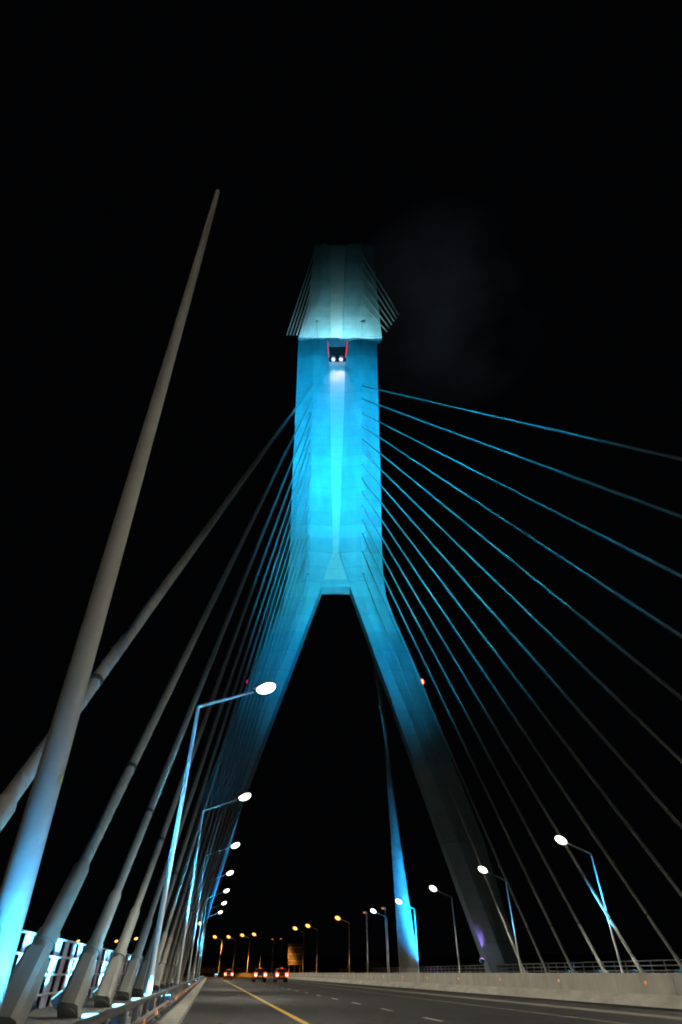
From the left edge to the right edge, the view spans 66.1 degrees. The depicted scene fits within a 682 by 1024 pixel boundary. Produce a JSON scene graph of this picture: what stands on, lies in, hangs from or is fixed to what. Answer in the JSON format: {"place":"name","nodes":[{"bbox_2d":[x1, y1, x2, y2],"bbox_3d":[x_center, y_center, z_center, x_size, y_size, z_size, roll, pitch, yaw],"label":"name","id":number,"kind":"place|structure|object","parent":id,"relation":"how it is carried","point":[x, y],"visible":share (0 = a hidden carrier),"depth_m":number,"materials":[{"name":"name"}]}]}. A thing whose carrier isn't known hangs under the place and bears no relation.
{"place":"outdoors","nodes":[
{"label":"outdoors","id":0,"kind":"place"},
{"bbox_2d":[29,998,35,1012],"bbox_3d":[-8.503,13.374,14.188,0.470,0.465,0.383,7,-42,-8],"label":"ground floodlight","id":1,"kind":"object","parent":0,"point":[33,1006],"visible":0.08,"depth_m":14.20,"materials":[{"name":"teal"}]},
{"bbox_2d":[25,978,202,1023],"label":"verge","id":2,"kind":"structure","parent":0,"point":[46,1015],"depth_m":15.99,"materials":[{"name":"concrete"}]},
{"bbox_2d":[51,991,62,1009],"bbox_3d":[-9.258,16.036,17.215,0.470,0.465,0.383,7,-42,-8],"label":"ground floodlight","id":3,"kind":"object","parent":2,"relation":"on","point":[55,1000],"visible":0.58,"depth_m":17.10,"materials":[{"name":"teal"}]},
{"bbox_2d":[10,929,143,1008],"bbox_3d":[-14.765,32.577,36.766,0.145,2.235,86.000,7,-42,-8],"label":"wind screen","id":4,"kind":"object","parent":2,"relation":"on","point":[54,957],"visible":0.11,"depth_m":19.65,"materials":[{"name":"paint"}]},
{"bbox_2d":[81,1013,98,1018],"bbox_3d":[-4.400,9.075,9.213,0.350,0.360,0.390,7,-42,-8],"label":"uplight box","id":5,"kind":"object","parent":2,"relation":"on","point":[86,1015],"visible":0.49,"depth_m":9.18,"materials":[{"name":"white"}]},
{"bbox_2d":[0,189,219,1010],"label":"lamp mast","id":6,"kind":"object","parent":2,"relation":"on","point":[18,881],"visible":1,"depth_m":6.47,"materials":[{"name":"grey metal"}]},
{"bbox_2d":[109,1004,127,1023],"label":"uplight box","id":7,"kind":"object","parent":2,"relation":"on","point":[114,1020],"visible":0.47,"depth_m":11.93,"materials":[{"name":"white"}]},
{"bbox_2d":[129,998,142,1015],"bbox_3d":[-5.835,14.138,14.970,0.350,0.360,0.390,7,-42,-8],"label":"uplight box","id":8,"kind":"object","parent":2,"relation":"on","point":[139,1010],"visible":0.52,"depth_m":14.82,"materials":[{"name":"white metal"}]},
{"bbox_2d":[71,975,204,1023],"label":"guard rail","id":9,"kind":"object","parent":2,"relation":"on","point":[177,992],"visible":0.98,"depth_m":11.08,"materials":[{"name":"metal"}]},
{"bbox_2d":[160,994,170,1011],"bbox_3d":[-5.553,15.382,16.407,0.397,0.410,0.375,7,-42,-8],"label":"ground floodlight","id":10,"kind":"object","parent":2,"relation":"on","point":[168,997],"visible":0.33,"depth_m":16.39,"materials":[{"name":"teal"}]},
{"bbox_2d":[142,681,275,997],"bbox_3d":[-5.073,12.629,21.906,3.768,11.766,0.549,7,-42,-8],"label":"street lamp","id":11,"kind":"object","parent":2,"relation":"on","point":[266,687],"visible":0.93,"depth_m":20.96,"materials":[{"name":"metal"}]},
{"bbox_2d":[197,910,222,976],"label":"street lamp","id":12,"kind":"object","parent":2,"relation":"on","point":[219,912],"visible":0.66,"depth_m":119.99,"materials":[{"name":"metal"}]},
{"bbox_2d":[195,888,228,977],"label":"street lamp","id":13,"kind":"object","parent":2,"relation":"on","point":[226,890],"visible":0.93,"depth_m":85.30,"materials":[{"name":"metal"}]},
{"bbox_2d":[198,901,225,976],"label":"street lamp","id":14,"kind":"object","parent":2,"relation":"on","point":[223,902],"visible":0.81,"depth_m":100.49,"materials":[{"name":"metal"}]},
{"bbox_2d":[174,792,250,985],"bbox_3d":[-9.028,26.586,37.775,3.768,11.766,0.549,7,-42,-8],"label":"street lamp","id":15,"kind":"object","parent":2,"relation":"on","point":[244,796],"visible":0.96,"depth_m":37.39,"materials":[{"name":"metal"}]},
{"bbox_2d":[186,842,239,980],"bbox_3d":[-12.983,40.542,53.644,3.768,11.766,0.549,7,-42,-8],"label":"street lamp","id":16,"kind":"object","parent":2,"relation":"on","point":[235,845],"visible":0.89,"depth_m":53.36,"materials":[{"name":"metal"}]},
{"bbox_2d":[192,870,233,978],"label":"street lamp","id":17,"kind":"object","parent":2,"relation":"on","point":[229,872],"visible":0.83,"depth_m":68.61,"materials":[{"name":"metal"}]},
{"bbox_2d":[0,0,681,956],"label":"sky","id":18,"kind":"structure","parent":0,"point":[511,170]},
{"bbox_2d":[10,951,681,1007],"bbox_3d":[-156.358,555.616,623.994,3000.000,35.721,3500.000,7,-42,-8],"label":"ground","id":19,"kind":"structure","parent":0,"point":[325,964],"depth_m":161.64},
{"bbox_2d":[213,935,221,972],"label":"sodium lamp","id":20,"kind":"object","parent":19,"relation":"on","point":[214,936],"visible":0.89,"depth_m":201.89,"materials":[{"name":"metal"}]},
{"bbox_2d":[227,935,235,970],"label":"sodium lamp","id":21,"kind":"object","parent":19,"relation":"on","point":[228,936],"visible":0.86,"depth_m":202.59,"materials":[{"name":"metal"}]},
{"bbox_2d":[240,934,249,972],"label":"sodium lamp","id":22,"kind":"object","parent":19,"relation":"on","point":[242,935],"visible":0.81,"depth_m":193.60,"materials":[{"name":"metal"}]},
{"bbox_2d":[252,933,261,967],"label":"sodium lamp","id":23,"kind":"object","parent":19,"relation":"on","point":[253,934],"visible":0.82,"depth_m":189.41,"materials":[{"name":"metal"}]},
{"bbox_2d":[271,938,273,972],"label":"lamp post","id":24,"kind":"object","parent":19,"relation":"on","point":[272,955],"visible":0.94,"depth_m":181.28,"materials":[{"name":"metal"}]},
{"bbox_2d":[287,943,302,972],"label":"road sign","id":25,"kind":"object","parent":19,"relation":"on","point":[294,954],"visible":0.85,"depth_m":164.98,"materials":[{"name":"metal"}]},
{"bbox_2d":[293,927,304,972],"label":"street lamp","id":26,"kind":"object","parent":19,"relation":"on","point":[294,928],"visible":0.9,"depth_m":162.53,"materials":[{"name":"metal"}]},
{"bbox_2d":[306,924,317,972],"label":"sodium lamp","id":27,"kind":"object","parent":19,"relation":"on","point":[307,925],"visible":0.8,"depth_m":153.99,"materials":[{"name":"metal"}]},
{"bbox_2d":[160,243,520,972],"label":"pylon","id":28,"kind":"object","parent":19,"relation":"on","point":[340,335],"visible":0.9,"depth_m":122.11,"materials":[{"name":"concrete"}]},
{"bbox_2d":[0,399,311,1023],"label":"stay cable","id":29,"kind":"object","parent":28,"relation":"attached to","point":[27,975],"visible":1,"depth_m":11.98,"materials":[{"name":"grey metal"}]},
{"bbox_2d":[0,386,311,831],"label":"stay cable","id":30,"kind":"object","parent":28,"relation":"attached to","point":[16,788],"visible":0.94,"depth_m":12.26,"materials":[{"name":"grey metal"}]},
{"bbox_2d":[57,413,311,1017],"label":"stay cable","id":31,"kind":"object","parent":28,"relation":"attached to","point":[72,998],"visible":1,"depth_m":17.19,"materials":[{"name":"grey metal"}]},
{"bbox_2d":[94,426,311,1006],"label":"stay cable","id":32,"kind":"object","parent":28,"relation":"attached to","point":[104,994],"visible":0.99,"depth_m":22.67,"materials":[{"name":"grey metal"}]},
{"bbox_2d":[190,859,222,978],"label":"stay cable","id":33,"kind":"object","parent":28,"relation":"attached to","point":[212,892],"visible":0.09,"depth_m":99.11,"materials":[{"name":"grey metal"}]},
{"bbox_2d":[191,840,229,974],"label":"stay cable","id":34,"kind":"object","parent":28,"relation":"attached to","point":[216,884],"visible":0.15,"depth_m":98.85,"materials":[{"name":"grey metal"}]},
{"bbox_2d":[117,439,311,1000],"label":"stay cable","id":35,"kind":"object","parent":28,"relation":"attached to","point":[125,989],"visible":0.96,"depth_m":28.58,"materials":[{"name":"grey metal"}]},
{"bbox_2d":[189,808,241,979],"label":"stay cable","id":36,"kind":"object","parent":28,"relation":"attached to","point":[191,969],"visible":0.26,"depth_m":97.07,"materials":[{"name":"grey metal"}]},
{"bbox_2d":[132,452,310,995],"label":"stay cable","id":37,"kind":"object","parent":28,"relation":"attached to","point":[138,987],"visible":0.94,"depth_m":37.71,"materials":[{"name":"grey metal"}]},
{"bbox_2d":[151,465,310,992],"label":"stay cable","id":38,"kind":"object","parent":28,"relation":"attached to","point":[163,938],"visible":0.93,"depth_m":44.43,"materials":[{"name":"grey metal"}]},
{"bbox_2d":[153,479,310,989],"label":"stay cable","id":39,"kind":"object","parent":28,"relation":"attached to","point":[160,972],"visible":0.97,"depth_m":48.10,"materials":[{"name":"grey metal"}]},
{"bbox_2d":[160,492,310,987],"bbox_3d":[-11.081,15.715,88.334,0.681,95.045,45.146,-5,-42,6],"label":"stay cable","id":40,"kind":"object","parent":28,"relation":"attached to","point":[168,964],"visible":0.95,"depth_m":54.58,"materials":[{"name":"grey metal"}]},
{"bbox_2d":[165,506,309,986],"bbox_3d":[-11.585,19.468,88.970,0.701,90.233,39.519,-7,-42,8],"label":"stay cable","id":41,"kind":"object","parent":28,"relation":"attached to","point":[173,960],"visible":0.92,"depth_m":60.38,"materials":[{"name":"grey metal"}]},
{"bbox_2d":[191,587,286,976],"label":"stay cable","id":42,"kind":"object","parent":28,"relation":"attached to","point":[211,888],"visible":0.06,"depth_m":127.87,"materials":[{"name":"grey metal"}]},
{"bbox_2d":[169,521,309,985],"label":"stay cable","id":43,"kind":"object","parent":28,"relation":"attached to","point":[195,899],"visible":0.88,"depth_m":66.97,"materials":[{"name":"grey metal"}]},
{"bbox_2d":[191,553,289,977],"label":"stay cable","id":44,"kind":"object","parent":28,"relation":"attached to","point":[272,626],"visible":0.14,"depth_m":130.39,"materials":[{"name":"grey metal"}]},
{"bbox_2d":[191,543,289,978],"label":"stay cable","id":45,"kind":"object","parent":28,"relation":"attached to","point":[274,614],"visible":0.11,"depth_m":133.64,"materials":[{"name":"grey metal"}]},
{"bbox_2d":[173,535,309,984],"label":"stay cable","id":46,"kind":"object","parent":28,"relation":"attached to","point":[203,883],"visible":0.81,"depth_m":72.91,"materials":[{"name":"grey metal"}]},
{"bbox_2d":[179,575,308,982],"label":"stay cable","id":47,"kind":"object","parent":28,"relation":"attached to","point":[189,947],"visible":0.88,"depth_m":78.56,"materials":[{"name":"grey metal"}]},
{"bbox_2d":[180,553,308,975],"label":"stay cable","id":48,"kind":"object","parent":28,"relation":"attached to","point":[200,903],"visible":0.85,"depth_m":75.69,"materials":[{"name":"grey metal"}]},
{"bbox_2d":[202,567,288,922],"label":"stay cable","id":49,"kind":"object","parent":28,"relation":"attached to","point":[279,604],"visible":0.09,"depth_m":131.62,"materials":[{"name":"grey metal"}]},
{"bbox_2d":[201,519,290,924],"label":"stay cable","id":50,"kind":"object","parent":28,"relation":"attached to","point":[274,593],"visible":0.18,"depth_m":137.03,"materials":[{"name":"grey metal"}]},
{"bbox_2d":[201,503,291,923],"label":"stay cable","id":51,"kind":"object","parent":28,"relation":"attached to","point":[272,594],"visible":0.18,"depth_m":137.54,"materials":[{"name":"grey metal"}]},
{"bbox_2d":[202,532,290,920],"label":"stay cable","id":52,"kind":"object","parent":28,"relation":"attached to","point":[277,590],"visible":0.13,"depth_m":134.94,"materials":[{"name":"grey metal"}]},
{"bbox_2d":[202,493,291,918],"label":"stay cable","id":53,"kind":"object","parent":28,"relation":"attached to","point":[272,584],"visible":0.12,"depth_m":140.79,"materials":[{"name":"grey metal"}]},
{"bbox_2d":[384,741,400,972],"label":"stay cable","id":54,"kind":"object","parent":28,"relation":"attached to","point":[394,880],"visible":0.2,"depth_m":113.75,"materials":[{"name":"grey metal"}]},
{"bbox_2d":[385,748,401,972],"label":"stay cable","id":55,"kind":"object","parent":28,"relation":"attached to","point":[395,883],"visible":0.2,"depth_m":112.75,"materials":[{"name":"grey metal"}]},
{"bbox_2d":[386,755,402,972],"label":"stay cable","id":56,"kind":"object","parent":28,"relation":"attached to","point":[396,882],"visible":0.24,"depth_m":112.00,"materials":[{"name":"grey metal"}]},
{"bbox_2d":[382,686,408,972],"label":"stay cable","id":57,"kind":"object","parent":28,"relation":"attached to","point":[400,890],"visible":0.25,"depth_m":107.83,"materials":[{"name":"grey metal"}]},
{"bbox_2d":[375,666,416,972],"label":"stay cable","id":58,"kind":"object","parent":28,"relation":"attached to","point":[396,812],"visible":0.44,"depth_m":110.31,"materials":[{"name":"grey metal"}]},
{"bbox_2d":[387,763,404,972],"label":"stay cable","id":59,"kind":"object","parent":28,"relation":"attached to","point":[397,887],"visible":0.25,"depth_m":110.87,"materials":[{"name":"grey metal"}]},
{"bbox_2d":[382,688,409,972],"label":"stay cable","id":60,"kind":"object","parent":28,"relation":"attached to","point":[401,892],"visible":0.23,"depth_m":106.67,"materials":[{"name":"grey metal"}]},
{"bbox_2d":[381,683,410,972],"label":"stay cable","id":61,"kind":"object","parent":28,"relation":"attached to","point":[402,889],"visible":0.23,"depth_m":105.92,"materials":[{"name":"grey metal"}]},
{"bbox_2d":[373,661,419,972],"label":"cable","id":62,"kind":"object","parent":28,"relation":"attached to","point":[396,819],"visible":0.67,"depth_m":106.15,"materials":[{"name":"grey metal"}]},
{"bbox_2d":[387,762,405,972],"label":"stay cable","id":63,"kind":"object","parent":28,"relation":"attached to","point":[398,888],"visible":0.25,"depth_m":109.96,"materials":[{"name":"grey metal"}]},
{"bbox_2d":[378,675,415,972],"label":"stay cable","id":64,"kind":"object","parent":28,"relation":"attached to","point":[398,840],"visible":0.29,"depth_m":104.87,"materials":[{"name":"grey metal"}]},
{"bbox_2d":[380,680,413,972],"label":"stay cable","id":65,"kind":"object","parent":28,"relation":"attached to","point":[402,879],"visible":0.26,"depth_m":104.31,"materials":[{"name":"grey metal"}]},
{"bbox_2d":[381,684,412,972],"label":"stay cable","id":66,"kind":"object","parent":28,"relation":"attached to","point":[402,885],"visible":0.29,"depth_m":104.90,"materials":[{"name":"grey metal"}]},
{"bbox_2d":[388,769,406,972],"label":"stay cable","id":67,"kind":"object","parent":28,"relation":"attached to","point":[399,890],"visible":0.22,"depth_m":108.83,"materials":[{"name":"grey metal"}]},
{"bbox_2d":[363,575,526,972],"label":"stay cable","id":68,"kind":"object","parent":28,"relation":"attached to","point":[492,894],"visible":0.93,"depth_m":81.50,"materials":[{"name":"grey metal"}]},
{"bbox_2d":[363,553,550,972],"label":"stay cable","id":69,"kind":"object","parent":28,"relation":"attached to","point":[546,970],"visible":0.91,"depth_m":76.41,"materials":[{"name":"grey metal"}]},
{"bbox_2d":[363,535,577,972],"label":"stay cable","id":70,"kind":"object","parent":28,"relation":"attached to","point":[572,969],"visible":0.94,"depth_m":72.26,"materials":[{"name":"grey metal"}]},
{"bbox_2d":[363,521,608,972],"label":"stay cable","id":71,"kind":"object","parent":28,"relation":"attached to","point":[603,969],"visible":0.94,"depth_m":67.57,"materials":[{"name":"grey metal"}]},
{"bbox_2d":[362,506,646,972],"bbox_3d":[16.619,20.241,89.853,0.763,90.254,42.802,22,-46,-23],"label":"stay cable","id":72,"kind":"object","parent":28,"relation":"attached to","point":[637,965],"visible":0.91,"depth_m":63.13,"materials":[{"name":"grey metal"}]},
{"bbox_2d":[362,439,681,699],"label":"stay cable","id":73,"kind":"object","parent":28,"relation":"attached to","point":[658,679],"visible":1,"depth_m":59.94,"materials":[{"name":"grey metal"}]},
{"bbox_2d":[362,426,681,638],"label":"stay cable","id":74,"kind":"object","parent":28,"relation":"attached to","point":[669,628],"visible":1,"depth_m":60.57,"materials":[{"name":"grey metal"}]},
{"bbox_2d":[362,413,681,577],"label":"stay cable","id":75,"kind":"object","parent":28,"relation":"attached to","point":[605,537],"visible":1,"depth_m":60.92,"materials":[{"name":"grey metal"}]},
{"bbox_2d":[363,492,681,969],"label":"stay cable","id":76,"kind":"object","parent":28,"relation":"attached to","point":[665,941],"visible":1,"depth_m":58.03,"materials":[{"name":"grey metal"}]},
{"bbox_2d":[363,479,681,897],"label":"stay cable","id":77,"kind":"object","parent":28,"relation":"attached to","point":[660,867],"visible":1,"depth_m":58.57,"materials":[{"name":"grey metal"}]},
{"bbox_2d":[363,465,681,829],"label":"stay cable","id":78,"kind":"object","parent":28,"relation":"attached to","point":[651,792],"visible":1,"depth_m":58.95,"materials":[{"name":"grey metal"}]},
{"bbox_2d":[363,452,681,763],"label":"stay cable","id":79,"kind":"object","parent":28,"relation":"attached to","point":[644,725],"visible":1,"depth_m":59.12,"materials":[{"name":"grey metal"}]},
{"bbox_2d":[363,399,681,517],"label":"stay cable","id":80,"kind":"object","parent":28,"relation":"attached to","point":[608,489],"visible":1,"depth_m":61.83,"materials":[{"name":"grey metal"}]},
{"bbox_2d":[363,386,681,460],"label":"stay cable","id":81,"kind":"object","parent":28,"relation":"attached to","point":[613,443],"visible":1,"depth_m":62.44,"materials":[{"name":"grey metal"}]},
{"bbox_2d":[335,916,349,972],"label":"sodium lamp","id":82,"kind":"object","parent":19,"relation":"on","point":[337,917],"visible":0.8,"depth_m":132.43,"materials":[{"name":"metal"}]},
{"bbox_2d":[339,965,353,972],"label":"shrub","id":83,"kind":"object","parent":19,"relation":"on","point":[345,970],"visible":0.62,"depth_m":139.16,"materials":[{"name":"green plant"}]},
{"bbox_2d":[363,911,368,972],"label":"lamp post","id":84,"kind":"object","parent":19,"relation":"on","point":[364,912],"visible":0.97,"depth_m":120.39,"materials":[{"name":"metal"}]},
{"bbox_2d":[363,958,380,971],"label":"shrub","id":85,"kind":"object","parent":19,"relation":"on","point":[371,964],"visible":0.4,"depth_m":144.38,"materials":[{"name":"green plant"}]},
{"bbox_2d":[366,962,382,972],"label":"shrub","id":86,"kind":"object","parent":19,"relation":"on","point":[372,970],"visible":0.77,"depth_m":132.98,"materials":[{"name":"green plant"}]},
{"bbox_2d":[382,907,388,972],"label":"lamp post","id":87,"kind":"object","parent":19,"relation":"on","point":[386,939],"visible":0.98,"depth_m":112.03,"materials":[{"name":"metal"}]},
{"bbox_2d":[181,977,681,1023],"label":"road","id":88,"kind":"structure","parent":0,"point":[218,1000],"depth_m":20.10,"materials":[{"name":"grey asphalt"}]},
{"bbox_2d":[158,978,206,1023],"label":"kerb","id":89,"kind":"structure","parent":88,"relation":"on","point":[177,1014],"depth_m":17.09,"materials":[{"name":"concrete"}]},
{"bbox_2d":[223,969,233,979],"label":"car","id":90,"kind":"object","parent":88,"relation":"on","point":[228,972],"visible":0.98,"depth_m":103.73,"materials":[{"name":"grey paint"}]},
{"bbox_2d":[252,968,266,981],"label":"car","id":91,"kind":"object","parent":88,"relation":"on","point":[259,973],"visible":0.98,"depth_m":73.19,"materials":[{"name":"black paint"}]},
{"bbox_2d":[214,978,308,1023],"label":"road marking","id":92,"kind":"object","parent":88,"relation":"on","point":[290,1015],"visible":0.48,"depth_m":18.93,"materials":[{"name":"yellow paint"}]},
{"bbox_2d":[273,968,287,981],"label":"car","id":93,"kind":"object","parent":88,"relation":"on","point":[280,973],"visible":0.99,"depth_m":72.16,"materials":[{"name":"black paint"}]},
{"bbox_2d":[270,985,440,1020],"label":"road marking","id":94,"kind":"object","parent":88,"relation":"on","point":[384,1009],"visible":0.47,"depth_m":18.68,"materials":[{"name":"white paint"}]},
{"bbox_2d":[182,973,681,1008],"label":"median barrier","id":95,"kind":"object","parent":88,"relation":"on","point":[661,990],"visible":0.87,"depth_m":27.58,"materials":[{"name":"concrete"}]},
{"bbox_2d":[251,978,626,1023],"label":"road marking","id":96,"kind":"object","parent":88,"relation":"on","point":[492,1007],"visible":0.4,"depth_m":18.93,"materials":[{"name":"beige paint"}]},
{"bbox_2d":[229,977,681,1019],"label":"drain channel","id":97,"kind":"object","parent":88,"relation":"on","point":[648,1015],"visible":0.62,"depth_m":21.22,"materials":[{"name":"concrete"}]},
{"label":"far verge","id":98,"kind":"structure","parent":0,"visible":0},
{"bbox_2d":[371,909,389,972],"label":"street lamp","id":99,"kind":"object","parent":98,"relation":"on","point":[373,911],"visible":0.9,"depth_m":116.26,"materials":[{"name":"metal"}]},
{"bbox_2d":[396,899,419,972],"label":"street lamp","id":100,"kind":"object","parent":98,"relation":"on","point":[398,901],"visible":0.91,"depth_m":100.62,"materials":[{"name":"metal"}]},
{"bbox_2d":[429,886,460,972],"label":"street lamp","id":101,"kind":"object","parent":98,"relation":"on","point":[433,888],"visible":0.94,"depth_m":84.77,"materials":[{"name":"metal"}]},
{"bbox_2d":[478,866,521,972],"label":"street lamp","id":102,"kind":"object","parent":98,"relation":"on","point":[482,869],"visible":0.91,"depth_m":68.89,"materials":[{"name":"metal"}]},
{"bbox_2d":[373,959,681,972],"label":"parapet railing","id":103,"kind":"object","parent":98,"relation":"on","point":[541,967],"visible":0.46,"depth_m":61.62,"materials":[{"name":"metal"}]},
{"bbox_2d":[555,836,623,972],"bbox_3d":[24.524,38.914,51.824,3.918,11.806,0.728,7,-42,-8],"label":"street lamp","id":104,"kind":"object","parent":98,"relation":"on","point":[560,840],"visible":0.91,"depth_m":53.04,"materials":[{"name":"metal"}]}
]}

